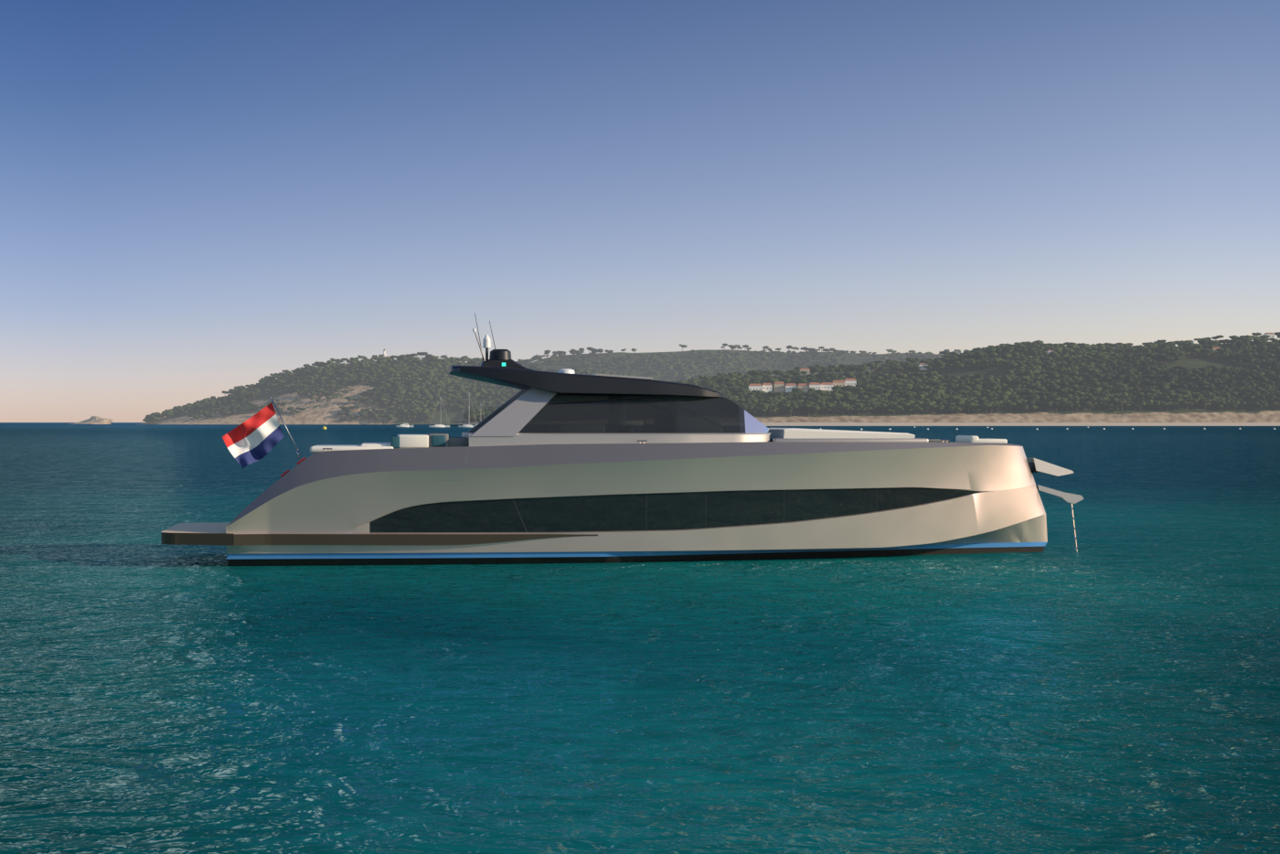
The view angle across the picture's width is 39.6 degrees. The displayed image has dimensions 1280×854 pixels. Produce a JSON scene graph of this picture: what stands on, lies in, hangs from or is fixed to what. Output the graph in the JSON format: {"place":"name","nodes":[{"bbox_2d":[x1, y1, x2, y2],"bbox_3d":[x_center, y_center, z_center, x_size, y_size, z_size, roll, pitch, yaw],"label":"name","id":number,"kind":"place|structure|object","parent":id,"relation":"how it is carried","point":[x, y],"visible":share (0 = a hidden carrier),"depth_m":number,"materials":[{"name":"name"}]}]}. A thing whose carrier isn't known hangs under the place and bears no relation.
{"place":"outdoors","nodes":[
{"label":"outdoors","id":0,"kind":"place"},
{"bbox_2d":[269,396,300,458],"bbox_3d":[-9.236,0.023,46.252,0.789,1.631,0.060,0,0,-8],"label":"yacht flag staff","id":1,"kind":"object","parent":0,"point":[298,453],"visible":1,"depth_m":46.26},
{"bbox_2d":[140,359,514,424],"bbox_3d":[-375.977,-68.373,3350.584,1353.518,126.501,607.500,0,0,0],"label":"headland terrain","id":2,"kind":"structure","parent":0,"point":[324,410],"depth_m":3095.45,"materials":[{"name":"green plant"}]},
{"bbox_2d":[142,352,648,424],"bbox_3d":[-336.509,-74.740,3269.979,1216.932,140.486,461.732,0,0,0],"label":"headland pine forest","id":3,"kind":"object","parent":2,"relation":"on","point":[477,390],"visible":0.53,"depth_m":3175.57,"materials":[{"name":"green plant"}]},
{"bbox_2d":[280,448,784,532],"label":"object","id":4,"kind":"object","parent":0,"point":[287,471],"visible":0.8,"depth_m":45.18,"materials":[{"name":"silver metal"}]},
{"bbox_2d":[0,422,1279,853],"bbox_3d":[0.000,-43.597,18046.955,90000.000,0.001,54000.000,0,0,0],"label":"sea water","id":5,"kind":"structure","parent":0,"point":[1110,684],"depth_m":25.20,"materials":[{"name":"teal liquid"}]},
{"bbox_2d":[70,416,113,424],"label":"islet rock","id":6,"kind":"object","parent":5,"relation":"in","point":[94,420],"visible":0.96,"depth_m":3535.23,"materials":[{"name":"beige"}]},
{"bbox_2d":[395,393,485,426],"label":"sailboats","id":7,"kind":"object","parent":5,"relation":"on","point":[435,425],"visible":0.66,"depth_m":1306.22,"materials":[{"name":"white"}]},
{"bbox_2d":[225,441,1047,565],"bbox_3d":[0.387,2.393,48.522,22.411,4.000,5.655,0,0,-8],"label":"yacht hull","id":8,"kind":"object","parent":5,"relation":"on","point":[645,502],"visible":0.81,"depth_m":45.99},
{"bbox_2d":[222,402,283,468],"bbox_3d":[-10.049,0.219,46.116,1.571,1.722,0.444,0,0,0],"label":"flag","id":9,"kind":"object","parent":8,"relation":"attached to","point":[257,436],"visible":1,"depth_m":46.16,"materials":[{"name":"multicoloured fabric"}]},
{"bbox_2d":[160,522,597,545],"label":"swim platform","id":10,"kind":"structure","parent":8,"relation":"attached to","point":[213,533],"depth_m":44.98,"materials":[{"name":"wood"}]},
{"bbox_2d":[461,386,772,446],"bbox_3d":[-0.707,-0.242,48.181,8.578,1.669,5.074,0,0,0],"label":"cabin frame","id":11,"kind":"object","parent":8,"relation":"on","point":[505,423],"visible":0.57,"depth_m":46.10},
{"bbox_2d":[448,313,726,397],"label":"yacht roof","id":12,"kind":"structure","parent":11,"relation":"on","point":[500,367],"depth_m":46.26,"materials":[{"name":"black plastic"}]},
{"bbox_2d":[519,394,770,433],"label":"cabin windows","id":13,"kind":"structure","parent":11,"relation":"in","point":[609,414],"depth_m":46.49,"materials":[{"name":"black glass"}]},
{"bbox_2d":[309,394,1007,452],"bbox_3d":[0.617,-0.095,48.179,19.116,1.514,5.811,0,0,0],"label":"yacht deck gear","id":14,"kind":"object","parent":8,"relation":"on","point":[445,440],"visible":0.52,"depth_m":47.59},
{"bbox_2d":[1026,457,1083,551],"bbox_3d":[11.723,2.450,50.028,1.583,3.184,0.584,0,0,0],"label":"anchor","id":15,"kind":"object","parent":8,"relation":"attached to","point":[1036,465],"visible":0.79,"depth_m":49.99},
{"bbox_2d":[322,426,1275,429],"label":"mooring buoys","id":16,"kind":"object","parent":5,"relation":"on","point":[324,427],"visible":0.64,"depth_m":911.82,"materials":[{"name":"white"}]},
{"bbox_2d":[0,0,1279,422],"label":"sky","id":17,"kind":"structure","parent":0,"point":[200,199],"materials":[{"name":"blue"}]},
{"bbox_2d":[529,349,942,381],"bbox_3d":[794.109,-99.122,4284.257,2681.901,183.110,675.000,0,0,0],"label":"ridge terrain","id":18,"kind":"structure","parent":0,"point":[849,359],"depth_m":4219.84,"materials":[{"name":"green plant"}]},
{"bbox_2d":[515,343,970,381],"bbox_3d":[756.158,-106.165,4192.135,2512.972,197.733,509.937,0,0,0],"label":"pine forest","id":19,"kind":"object","parent":18,"relation":"on","point":[814,353],"visible":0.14,"depth_m":4212.83,"materials":[{"name":"green plant"}]},
{"bbox_2d":[448,341,1279,423],"bbox_3d":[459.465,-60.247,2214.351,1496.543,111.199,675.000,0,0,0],"label":"hillside terrain","id":20,"kind":"structure","parent":0,"point":[1200,413],"depth_m":1899.63,"materials":[{"name":"green plant"}]},
{"bbox_2d":[463,334,1279,422],"bbox_3d":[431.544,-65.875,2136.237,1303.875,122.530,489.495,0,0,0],"label":"pine forest","id":21,"kind":"object","parent":20,"relation":"on","point":[1089,378],"visible":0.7,"depth_m":1988.32,"materials":[{"name":"green plant"}]},
{"bbox_2d":[748,332,1274,392],"bbox_3d":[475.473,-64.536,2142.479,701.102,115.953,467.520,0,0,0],"label":"buildings","id":22,"kind":"structure","parent":20,"relation":"on","point":[778,386],"depth_m":2050.80,"materials":[{"name":"plaster"},{"name":"terracotta"}]},
{"bbox_2d":[829,331,1279,373],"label":"trees","id":23,"kind":"object","parent":20,"relation":"on","point":[1038,342],"visible":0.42,"depth_m":2363.51,"materials":[{"name":"green plant"}]},
{"bbox_2d":[761,422,1279,426],"bbox_3d":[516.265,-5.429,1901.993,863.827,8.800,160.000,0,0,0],"label":"beach sand","id":24,"kind":"structure","parent":0,"point":[1021,423],"depth_m":1858.41,"materials":[{"name":"beige sand"}]}
]}

